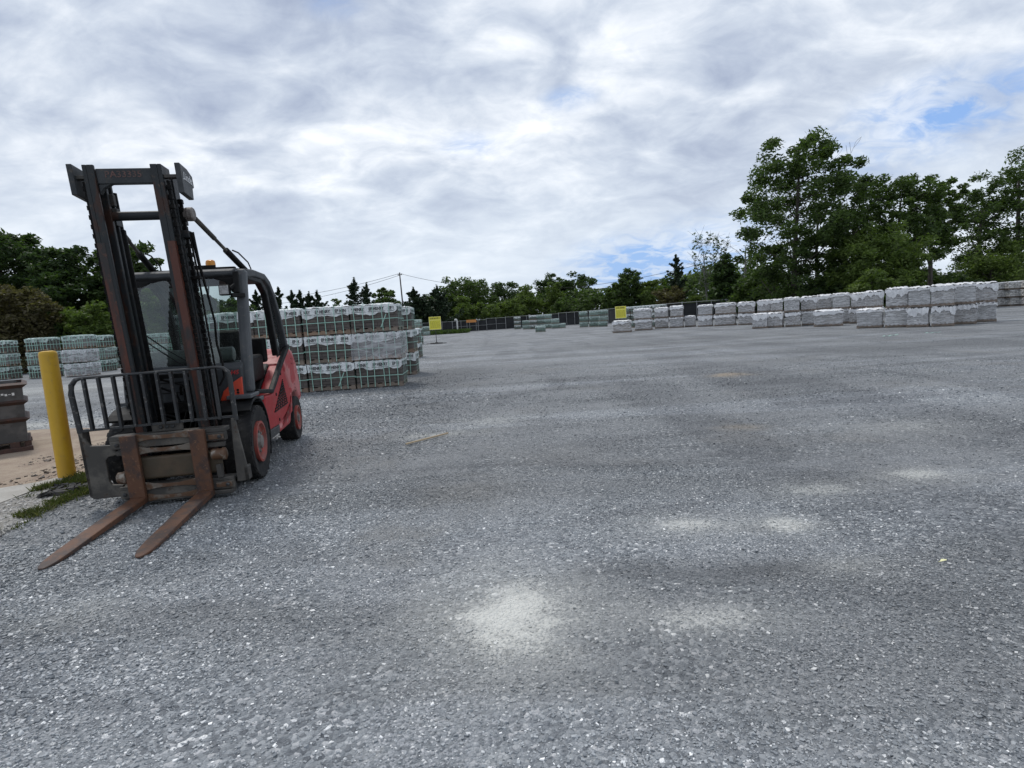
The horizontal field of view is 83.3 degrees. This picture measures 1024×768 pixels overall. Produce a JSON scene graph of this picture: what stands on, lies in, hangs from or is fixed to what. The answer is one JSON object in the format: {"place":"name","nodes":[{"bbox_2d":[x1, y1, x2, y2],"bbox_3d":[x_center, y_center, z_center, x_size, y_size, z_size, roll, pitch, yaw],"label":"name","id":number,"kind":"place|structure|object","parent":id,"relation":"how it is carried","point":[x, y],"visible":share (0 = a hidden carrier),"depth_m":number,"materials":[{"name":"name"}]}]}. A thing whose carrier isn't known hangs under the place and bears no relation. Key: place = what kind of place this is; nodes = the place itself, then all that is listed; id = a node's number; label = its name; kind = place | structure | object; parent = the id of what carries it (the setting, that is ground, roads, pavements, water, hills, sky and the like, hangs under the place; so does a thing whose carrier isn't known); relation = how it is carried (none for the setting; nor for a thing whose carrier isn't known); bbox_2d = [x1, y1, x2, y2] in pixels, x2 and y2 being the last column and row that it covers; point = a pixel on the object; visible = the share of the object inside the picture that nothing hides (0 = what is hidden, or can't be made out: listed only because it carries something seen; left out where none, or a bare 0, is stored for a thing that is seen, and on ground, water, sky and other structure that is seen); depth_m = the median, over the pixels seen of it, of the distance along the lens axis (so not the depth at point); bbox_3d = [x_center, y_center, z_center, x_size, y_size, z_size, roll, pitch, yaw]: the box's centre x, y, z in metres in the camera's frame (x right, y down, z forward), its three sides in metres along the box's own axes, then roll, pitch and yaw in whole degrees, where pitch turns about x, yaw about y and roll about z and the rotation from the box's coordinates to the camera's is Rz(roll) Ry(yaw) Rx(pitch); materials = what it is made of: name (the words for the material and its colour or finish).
{"place":"outdoors","nodes":[
{"label":"outdoors","id":0,"kind":"place"},
{"bbox_2d":[0,428,108,487],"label":"dirt ground","id":1,"kind":"structure","parent":0,"point":[41,444],"depth_m":7.08,"materials":[{"name":"beige soil"}]},
{"bbox_2d":[0,379,33,454],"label":"steel bin","id":2,"kind":"object","parent":1,"relation":"on","point":[14,418],"visible":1,"depth_m":7.58,"materials":[{"name":"grey metal"}]},
{"bbox_2d":[0,477,61,502],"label":"concrete edging","id":3,"kind":"object","parent":1,"relation":"on","point":[6,493],"depth_m":5.46,"materials":[{"name":"grey concrete"}]},
{"bbox_2d":[0,442,104,484],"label":"scattered dirt stones","id":4,"kind":"object","parent":1,"relation":"on","point":[48,472],"visible":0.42,"depth_m":6.24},
{"bbox_2d":[38,351,75,477],"bbox_3d":[-4.617,0.322,5.854,0.156,1.322,0.156,-4,6,0],"label":"bollard","id":5,"kind":"object","parent":1,"relation":"on","point":[56,411],"visible":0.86,"depth_m":5.80,"materials":[{"name":"yellow metal"}]},
{"bbox_2d":[204,311,267,337],"bbox_3d":[-6.270,-1.313,13.191,1.091,0.652,0.981,-4,6,-1],"label":"pallet of blocks","id":6,"kind":"object","parent":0,"point":[227,321],"visible":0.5,"depth_m":12.72,"materials":[{"name":"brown concrete"}]},
{"bbox_2d":[452,319,486,330],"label":"yard gate","id":7,"kind":"structure","parent":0,"point":[480,325],"depth_m":96.68,"materials":[{"name":"grey metal"}]},
{"bbox_2d":[0,306,1023,767],"bbox_3d":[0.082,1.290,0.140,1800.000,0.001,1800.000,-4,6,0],"label":"ground","id":8,"kind":"structure","parent":0,"point":[554,350],"depth_m":2.97,"materials":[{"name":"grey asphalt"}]},
{"bbox_2d":[0,365,22,379],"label":"pallet of blocks","id":9,"kind":"object","parent":8,"relation":"on","point":[10,372],"visible":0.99,"depth_m":29.25,"materials":[{"name":"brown concrete"}]},
{"bbox_2d":[0,353,21,366],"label":"pallet of blocks","id":10,"kind":"object","parent":9,"relation":"on","point":[9,359],"visible":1,"depth_m":29.20,"materials":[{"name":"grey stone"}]},
{"bbox_2d":[0,284,65,373],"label":"broadleaf tree","id":11,"kind":"object","parent":8,"relation":"on","point":[21,323],"visible":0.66,"depth_m":34.99,"materials":[{"name":"green plant"}]},
{"bbox_2d":[0,228,66,366],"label":"broadleaf tree","id":12,"kind":"object","parent":8,"relation":"on","point":[13,247],"visible":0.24,"depth_m":41.84,"materials":[{"name":"green plant"}]},
{"bbox_2d":[0,487,69,529],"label":"pebble strip","id":13,"kind":"object","parent":8,"relation":"on","point":[2,526],"visible":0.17,"depth_m":4.91,"materials":[{"name":"grey gravel"}]},
{"bbox_2d":[36,481,87,497],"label":"asphalt crumbs","id":14,"kind":"object","parent":13,"relation":"on","point":[60,488],"visible":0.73,"depth_m":5.24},
{"bbox_2d":[0,488,89,535],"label":"pale pebbles","id":15,"kind":"object","parent":8,"relation":"on","point":[7,528],"visible":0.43,"depth_m":4.83,"materials":[{"name":"gravel"}]},
{"bbox_2d":[27,364,63,378],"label":"pallet of blocks","id":16,"kind":"object","parent":8,"relation":"on","point":[34,371],"visible":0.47,"depth_m":28.04,"materials":[{"name":"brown concrete"}]},
{"bbox_2d":[25,350,62,365],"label":"pallet of blocks","id":17,"kind":"object","parent":16,"relation":"on","point":[32,358],"visible":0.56,"depth_m":28.00,"materials":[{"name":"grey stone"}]},
{"bbox_2d":[24,337,60,351],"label":"pallet of blocks","id":18,"kind":"object","parent":17,"relation":"on","point":[42,344],"visible":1,"depth_m":27.95,"materials":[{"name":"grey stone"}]},
{"bbox_2d":[5,469,88,529],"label":"grass","id":19,"kind":"structure","parent":8,"relation":"on","point":[30,512],"depth_m":5.01,"materials":[{"name":"green plant"}]},
{"bbox_2d":[20,245,105,336],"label":"broadleaf tree","id":20,"kind":"object","parent":8,"relation":"on","point":[64,285],"visible":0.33,"depth_m":40.17,"materials":[{"name":"green plant"}]},
{"bbox_2d":[64,361,100,376],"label":"pallet of blocks","id":21,"kind":"object","parent":8,"relation":"on","point":[83,368],"visible":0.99,"depth_m":27.60,"materials":[{"name":"grey concrete"}]},
{"bbox_2d":[61,348,97,362],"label":"pallet of blocks","id":22,"kind":"object","parent":21,"relation":"on","point":[79,355],"visible":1,"depth_m":27.49,"materials":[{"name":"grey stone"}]},
{"bbox_2d":[61,334,97,349],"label":"pallet of blocks","id":23,"kind":"object","parent":22,"relation":"on","point":[78,341],"visible":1,"depth_m":27.48,"materials":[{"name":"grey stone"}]},
{"bbox_2d":[56,300,115,354],"bbox_3d":[-27.816,-3.229,37.667,4.179,4.435,4.521,-4,6,0],"label":"broadleaf tree","id":24,"kind":"object","parent":8,"relation":"on","point":[80,322],"visible":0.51,"depth_m":36.91,"materials":[{"name":"green plant"}]},
{"bbox_2d":[82,240,167,343],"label":"broadleaf tree","id":25,"kind":"object","parent":8,"relation":"on","point":[100,294],"visible":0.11,"depth_m":41.38,"materials":[{"name":"green plant"}]},
{"bbox_2d":[140,288,167,343],"bbox_3d":[-24.984,-3.988,39.489,3.811,5.170,3.014,-6,7,-21],"label":"broadleaf tree","id":26,"kind":"object","parent":8,"relation":"on","point":[157,324],"visible":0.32,"depth_m":39.32,"materials":[{"name":"green plant"}]},
{"bbox_2d":[37,162,301,569],"bbox_3d":[-3.034,-0.433,5.396,1.243,2.679,4.219,-5,6,-10],"label":"forklift","id":27,"kind":"object","parent":8,"relation":"on","point":[215,412],"visible":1,"depth_m":4.70,"materials":[{"name":"metal"}]},
{"bbox_2d":[296,364,311,392],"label":"pallet of blocks","id":28,"kind":"object","parent":8,"relation":"on","point":[302,372],"visible":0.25,"depth_m":12.95,"materials":[{"name":"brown concrete"}]},
{"bbox_2d":[266,337,311,364],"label":"pallet of blocks","id":29,"kind":"object","parent":28,"relation":"on","point":[297,347],"visible":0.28,"depth_m":12.87,"materials":[{"name":"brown concrete"}]},
{"bbox_2d":[252,308,303,338],"bbox_3d":[-5.236,-1.385,13.242,1.091,0.653,0.981,-4,6,-1],"label":"pallet of blocks","id":30,"kind":"object","parent":29,"relation":"on","point":[292,320],"visible":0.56,"depth_m":12.79,"materials":[{"name":"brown concrete"}]},
{"bbox_2d":[307,361,356,391],"bbox_3d":[-4.080,-0.218,13.429,1.091,0.652,0.985,-4,6,-1],"label":"pallet of blocks","id":31,"kind":"object","parent":8,"relation":"on","point":[333,376],"visible":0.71,"depth_m":12.98,"materials":[{"name":"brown concrete"}]},
{"bbox_2d":[303,333,353,364],"bbox_3d":[-4.148,-0.840,13.392,1.091,0.652,0.981,-4,6,-3],"label":"pallet of blocks","id":32,"kind":"object","parent":31,"relation":"on","point":[328,348],"visible":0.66,"depth_m":12.94,"materials":[{"name":"brown concrete"}]},
{"bbox_2d":[301,305,351,336],"bbox_3d":[-4.190,-1.461,13.331,1.091,0.652,0.981,-4,6,-3],"label":"pallet of blocks","id":33,"kind":"object","parent":32,"relation":"on","point":[328,320],"visible":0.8,"depth_m":12.88,"materials":[{"name":"brown concrete"}]},
{"bbox_2d":[343,277,374,305],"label":"cedar tree","id":34,"kind":"object","parent":8,"relation":"on","point":[353,287],"visible":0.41,"depth_m":61.08,"materials":[{"name":"green plant"}]},
{"bbox_2d":[354,357,407,388],"bbox_3d":[-3.042,-0.294,13.509,1.091,0.653,0.981,-4,6,-3],"label":"pallet of blocks","id":35,"kind":"object","parent":8,"relation":"on","point":[382,372],"visible":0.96,"depth_m":13.06,"materials":[{"name":"grey concrete"}]},
{"bbox_2d":[350,330,406,360],"bbox_3d":[-3.082,-0.913,13.439,1.134,0.653,1.024,-4,6,-2],"label":"pallet of blocks","id":36,"kind":"object","parent":35,"relation":"on","point":[378,345],"visible":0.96,"depth_m":12.99,"materials":[{"name":"white plastic"}]},
{"bbox_2d":[349,302,403,333],"bbox_3d":[-3.131,-1.532,13.370,1.091,0.652,0.985,-4,6,-2],"label":"pallet of blocks","id":37,"kind":"object","parent":36,"relation":"on","point":[373,317],"visible":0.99,"depth_m":12.92,"materials":[{"name":"grey concrete"}]},
{"bbox_2d":[371,287,401,303],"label":"broadleaf tree","id":38,"kind":"object","parent":8,"relation":"on","point":[388,295],"visible":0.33,"depth_m":86.18,"materials":[{"name":"green plant"}]},
{"bbox_2d":[405,351,419,374],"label":"pallet of blocks","id":39,"kind":"object","parent":8,"relation":"on","point":[412,364],"visible":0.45,"depth_m":16.04,"materials":[{"name":"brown concrete"}]},
{"bbox_2d":[403,329,417,351],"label":"pallet of blocks","id":40,"kind":"object","parent":39,"relation":"on","point":[410,339],"visible":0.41,"depth_m":15.94,"materials":[{"name":"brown concrete"}]},
{"bbox_2d":[402,306,415,329],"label":"pallet of blocks","id":41,"kind":"object","parent":40,"relation":"on","point":[408,317],"visible":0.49,"depth_m":15.87,"materials":[{"name":"brown"}]},
{"bbox_2d":[401,287,425,319],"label":"cedar tree","id":42,"kind":"object","parent":8,"relation":"on","point":[414,297],"visible":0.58,"depth_m":102.17,"materials":[{"name":"green plant"}]},
{"bbox_2d":[422,285,463,322],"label":"cedar tree","id":43,"kind":"object","parent":8,"relation":"on","point":[441,306],"visible":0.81,"depth_m":102.00,"materials":[{"name":"green plant"}]},
{"bbox_2d":[558,311,582,324],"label":"fence","id":44,"kind":"object","parent":8,"relation":"on","point":[568,318],"visible":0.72,"depth_m":96.08,"materials":[{"name":"black metal"}]},
{"bbox_2d":[582,292,604,311],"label":"broadleaf tree","id":45,"kind":"object","parent":8,"relation":"on","point":[594,301],"visible":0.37,"depth_m":104.52,"materials":[{"name":"green plant"}]},
{"bbox_2d":[416,259,787,322],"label":"trees","id":46,"kind":"object","parent":8,"relation":"on","point":[695,289],"visible":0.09,"depth_m":89.42,"materials":[{"name":"green plant"}]},
{"bbox_2d":[598,284,626,309],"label":"broadleaf tree","id":47,"kind":"object","parent":8,"relation":"on","point":[608,298],"visible":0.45,"depth_m":98.18,"materials":[{"name":"green plant"}]},
{"bbox_2d":[611,268,644,306],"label":"broadleaf tree","id":48,"kind":"object","parent":8,"relation":"on","point":[628,278],"visible":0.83,"depth_m":95.65,"materials":[{"name":"green plant"}]},
{"bbox_2d":[636,278,668,305],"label":"broadleaf tree","id":49,"kind":"object","parent":8,"relation":"on","point":[650,286],"visible":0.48,"depth_m":93.82,"materials":[{"name":"green plant"}]},
{"bbox_2d":[651,285,687,304],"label":"broadleaf tree","id":50,"kind":"object","parent":8,"relation":"on","point":[674,294],"visible":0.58,"depth_m":79.98,"materials":[{"name":"green plant"}]},
{"bbox_2d":[663,254,690,297],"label":"cedar tree","id":51,"kind":"object","parent":8,"relation":"on","point":[676,280],"visible":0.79,"depth_m":82.37,"materials":[{"name":"green plant"}]},
{"bbox_2d":[688,227,718,300],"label":"broadleaf tree","id":52,"kind":"object","parent":8,"relation":"on","point":[704,279],"visible":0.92,"depth_m":72.72,"materials":[{"name":"green plant"}]},
{"bbox_2d":[707,253,740,300],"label":"broadleaf tree","id":53,"kind":"object","parent":8,"relation":"on","point":[724,268],"visible":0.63,"depth_m":64.63,"materials":[{"name":"green plant"}]},
{"bbox_2d":[713,314,736,325],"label":"wrapped pallet","id":54,"kind":"object","parent":8,"relation":"on","point":[724,319],"visible":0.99,"depth_m":42.26,"materials":[{"name":"white plastic"}]},
{"bbox_2d":[714,302,736,314],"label":"wrapped pallet","id":55,"kind":"object","parent":54,"relation":"on","point":[724,308],"visible":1,"depth_m":42.17,"materials":[{"name":"white plastic"}]},
{"bbox_2d":[682,299,800,320],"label":"fence","id":56,"kind":"object","parent":8,"relation":"on","point":[690,309],"visible":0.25,"depth_m":65.18,"materials":[{"name":"black metal"}]},
{"bbox_2d":[728,268,771,310],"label":"broadleaf tree","id":57,"kind":"object","parent":8,"relation":"on","point":[740,294],"visible":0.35,"depth_m":56.61,"materials":[{"name":"green plant"}]},
{"bbox_2d":[767,312,783,327],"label":"wrapped pallet","id":58,"kind":"object","parent":8,"relation":"on","point":[775,319],"visible":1,"depth_m":32.77,"materials":[{"name":"white plastic"}]},
{"bbox_2d":[785,311,800,326],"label":"wrapped pallet","id":59,"kind":"object","parent":8,"relation":"on","point":[793,319],"visible":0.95,"depth_m":32.53,"materials":[{"name":"white plastic"}]},
{"bbox_2d":[783,296,799,312],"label":"wrapped pallet","id":60,"kind":"object","parent":59,"relation":"on","point":[791,304],"visible":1,"depth_m":32.46,"materials":[{"name":"white plastic"}]},
{"bbox_2d":[728,125,873,310],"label":"oak tree","id":61,"kind":"object","parent":8,"relation":"on","point":[840,222],"visible":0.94,"depth_m":45.36,"materials":[{"name":"green plant"}]},
{"bbox_2d":[801,310,814,325],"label":"wrapped pallet","id":62,"kind":"object","parent":8,"relation":"on","point":[807,317],"visible":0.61,"depth_m":32.95,"materials":[{"name":"white plastic"}]},
{"bbox_2d":[800,295,817,310],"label":"wrapped pallet","id":63,"kind":"object","parent":62,"relation":"on","point":[809,303],"visible":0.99,"depth_m":32.86,"materials":[{"name":"white plastic"}]},
{"bbox_2d":[799,281,843,311],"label":"broadleaf tree","id":64,"kind":"object","parent":8,"relation":"on","point":[818,290],"visible":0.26,"depth_m":44.74,"materials":[{"name":"green plant"}]},
{"bbox_2d":[813,308,843,326],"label":"wrapped pallet","id":65,"kind":"object","parent":8,"relation":"on","point":[828,317],"visible":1,"depth_m":30.01,"materials":[{"name":"white plastic"}]},
{"bbox_2d":[842,308,849,322],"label":"wrapped pallet","id":66,"kind":"object","parent":8,"relation":"on","point":[846,318],"visible":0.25,"depth_m":32.36,"materials":[{"name":"white"}]},
{"bbox_2d":[832,292,850,308],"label":"wrapped pallet","id":67,"kind":"object","parent":66,"relation":"on","point":[841,300],"visible":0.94,"depth_m":32.42,"materials":[{"name":"white plastic"}]},
{"bbox_2d":[817,172,896,304],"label":"oak tree","id":68,"kind":"object","parent":8,"relation":"on","point":[877,205],"visible":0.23,"depth_m":47.04,"materials":[{"name":"green plant"}]},
{"bbox_2d":[856,307,884,328],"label":"wrapped pallet","id":69,"kind":"object","parent":8,"relation":"on","point":[871,318],"visible":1,"depth_m":25.55,"materials":[{"name":"white plastic"}]},
{"bbox_2d":[864,290,883,307],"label":"wrapped pallet","id":70,"kind":"object","parent":69,"relation":"on","point":[874,298],"visible":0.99,"depth_m":29.52,"materials":[{"name":"white plastic"}]},
{"bbox_2d":[844,267,901,312],"bbox_3d":[24.623,-6.319,39.857,3.391,3.444,3.244,-4,6,0],"label":"broadleaf tree","id":71,"kind":"object","parent":8,"relation":"on","point":[868,277],"visible":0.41,"depth_m":39.03,"materials":[{"name":"green plant"}]},
{"bbox_2d":[823,219,941,305],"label":"broadleaf tree","id":72,"kind":"object","parent":8,"relation":"on","point":[903,267],"visible":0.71,"depth_m":42.16,"materials":[{"name":"green plant"}]},
{"bbox_2d":[884,307,907,327],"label":"wrapped pallet","id":73,"kind":"object","parent":8,"relation":"on","point":[895,317],"visible":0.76,"depth_m":24.67,"materials":[{"name":"white"}]},
{"bbox_2d":[885,286,908,307],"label":"wrapped pallet","id":74,"kind":"object","parent":73,"relation":"on","point":[897,297],"visible":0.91,"depth_m":24.58,"materials":[{"name":"white plastic"}]},
{"bbox_2d":[855,173,953,308],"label":"oak tree","id":75,"kind":"object","parent":8,"relation":"on","point":[909,193],"visible":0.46,"depth_m":47.36,"materials":[{"name":"green plant"}]},
{"bbox_2d":[906,306,930,327],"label":"wrapped pallet","id":76,"kind":"object","parent":8,"relation":"on","point":[918,317],"visible":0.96,"depth_m":23.85,"materials":[{"name":"white"}]},
{"bbox_2d":[907,285,930,307],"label":"wrapped pallet","id":77,"kind":"object","parent":76,"relation":"on","point":[918,295],"visible":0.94,"depth_m":23.72,"materials":[{"name":"white plastic"}]},
{"bbox_2d":[910,267,957,307],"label":"broadleaf tree","id":78,"kind":"object","parent":8,"relation":"on","point":[941,279],"visible":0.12,"depth_m":52.11,"materials":[{"name":"green plant"}]},
{"bbox_2d":[904,176,971,303],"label":"oak tree","id":79,"kind":"object","parent":8,"relation":"on","point":[956,211],"visible":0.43,"depth_m":49.70,"materials":[{"name":"green plant"}]},
{"bbox_2d":[931,305,955,326],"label":"wrapped pallet","id":80,"kind":"object","parent":8,"relation":"on","point":[943,315],"visible":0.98,"depth_m":23.25,"materials":[{"name":"white plastic"}]},
{"bbox_2d":[930,283,955,306],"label":"wrapped pallet","id":81,"kind":"object","parent":80,"relation":"on","point":[942,294],"visible":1,"depth_m":23.22,"materials":[{"name":"white plastic"}]},
{"bbox_2d":[954,303,977,323],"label":"wrapped pallet","id":82,"kind":"object","parent":8,"relation":"on","point":[965,313],"visible":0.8,"depth_m":23.79,"materials":[{"name":"white plastic"}]},
{"bbox_2d":[952,282,976,303],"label":"wrapped pallet","id":83,"kind":"object","parent":82,"relation":"on","point":[965,292],"visible":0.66,"depth_m":23.71,"materials":[{"name":"white"}]},
{"bbox_2d":[935,184,1023,300],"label":"oak tree","id":84,"kind":"object","parent":8,"relation":"on","point":[990,235],"visible":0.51,"depth_m":55.55,"materials":[{"name":"green plant"}]},
{"bbox_2d":[945,239,1023,281],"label":"broadleaf tree","id":85,"kind":"object","parent":8,"relation":"on","point":[990,262],"visible":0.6,"depth_m":53.40,"materials":[{"name":"green plant"}]},
{"bbox_2d":[976,302,997,321],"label":"wrapped pallet","id":86,"kind":"object","parent":8,"relation":"on","point":[986,311],"visible":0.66,"depth_m":24.55,"materials":[{"name":"white"}]},
{"bbox_2d":[975,281,998,302],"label":"wrapped pallet","id":87,"kind":"object","parent":86,"relation":"on","point":[986,292],"visible":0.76,"depth_m":24.52,"materials":[{"name":"white plastic"}]},
{"bbox_2d":[962,145,1023,280],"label":"oak tree","id":88,"kind":"object","parent":8,"relation":"on","point":[1015,178],"visible":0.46,"depth_m":56.05,"materials":[{"name":"green plant"}]},
{"bbox_2d":[0,0,1023,319],"label":"sky","id":89,"kind":"structure","parent":0,"point":[325,144],"materials":[{"name":"white"}]},
{"label":"grass field","id":90,"kind":"structure","parent":0,"visible":0},
{"bbox_2d":[449,295,479,321],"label":"broadleaf tree","id":91,"kind":"object","parent":90,"relation":"on","point":[469,310],"visible":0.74,"depth_m":106.05,"materials":[{"name":"green plant"}]},
{"bbox_2d":[434,276,499,319],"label":"broadleaf tree","id":92,"kind":"object","parent":90,"relation":"on","point":[473,292],"visible":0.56,"depth_m":118.08,"materials":[{"name":"green plant"}]},
{"bbox_2d":[476,301,504,320],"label":"broadleaf tree","id":93,"kind":"object","parent":90,"relation":"on","point":[487,311],"visible":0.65,"depth_m":106.40,"materials":[{"name":"green plant"}]},
{"bbox_2d":[487,281,518,308],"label":"broadleaf tree","id":94,"kind":"object","parent":90,"relation":"on","point":[504,292],"visible":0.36,"depth_m":128.43,"materials":[{"name":"green plant"}]},
{"bbox_2d":[499,298,530,317],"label":"broadleaf tree","id":95,"kind":"object","parent":90,"relation":"on","point":[510,309],"visible":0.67,"depth_m":107.22,"materials":[{"name":"green plant"}]},
{"bbox_2d":[514,284,544,316],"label":"broadleaf tree","id":96,"kind":"object","parent":90,"relation":"on","point":[525,297],"visible":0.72,"depth_m":109.86,"materials":[{"name":"green plant"}]},
{"bbox_2d":[533,272,574,313],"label":"broadleaf tree","id":97,"kind":"object","parent":90,"relation":"on","point":[548,278],"visible":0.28,"depth_m":127.04,"materials":[{"name":"green plant"}]},
{"bbox_2d":[543,282,565,314],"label":"broadleaf tree","id":98,"kind":"object","parent":90,"relation":"on","point":[554,294],"visible":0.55,"depth_m":112.07,"materials":[{"name":"green plant"}]},
{"bbox_2d":[548,296,582,314],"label":"broadleaf tree","id":99,"kind":"object","parent":90,"relation":"on","point":[565,305],"visible":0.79,"depth_m":108.52,"materials":[{"name":"green plant"}]},
{"bbox_2d":[557,271,597,304],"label":"broadleaf tree","id":100,"kind":"object","parent":90,"relation":"on","point":[581,279],"visible":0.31,"depth_m":126.24,"materials":[{"name":"green plant"}]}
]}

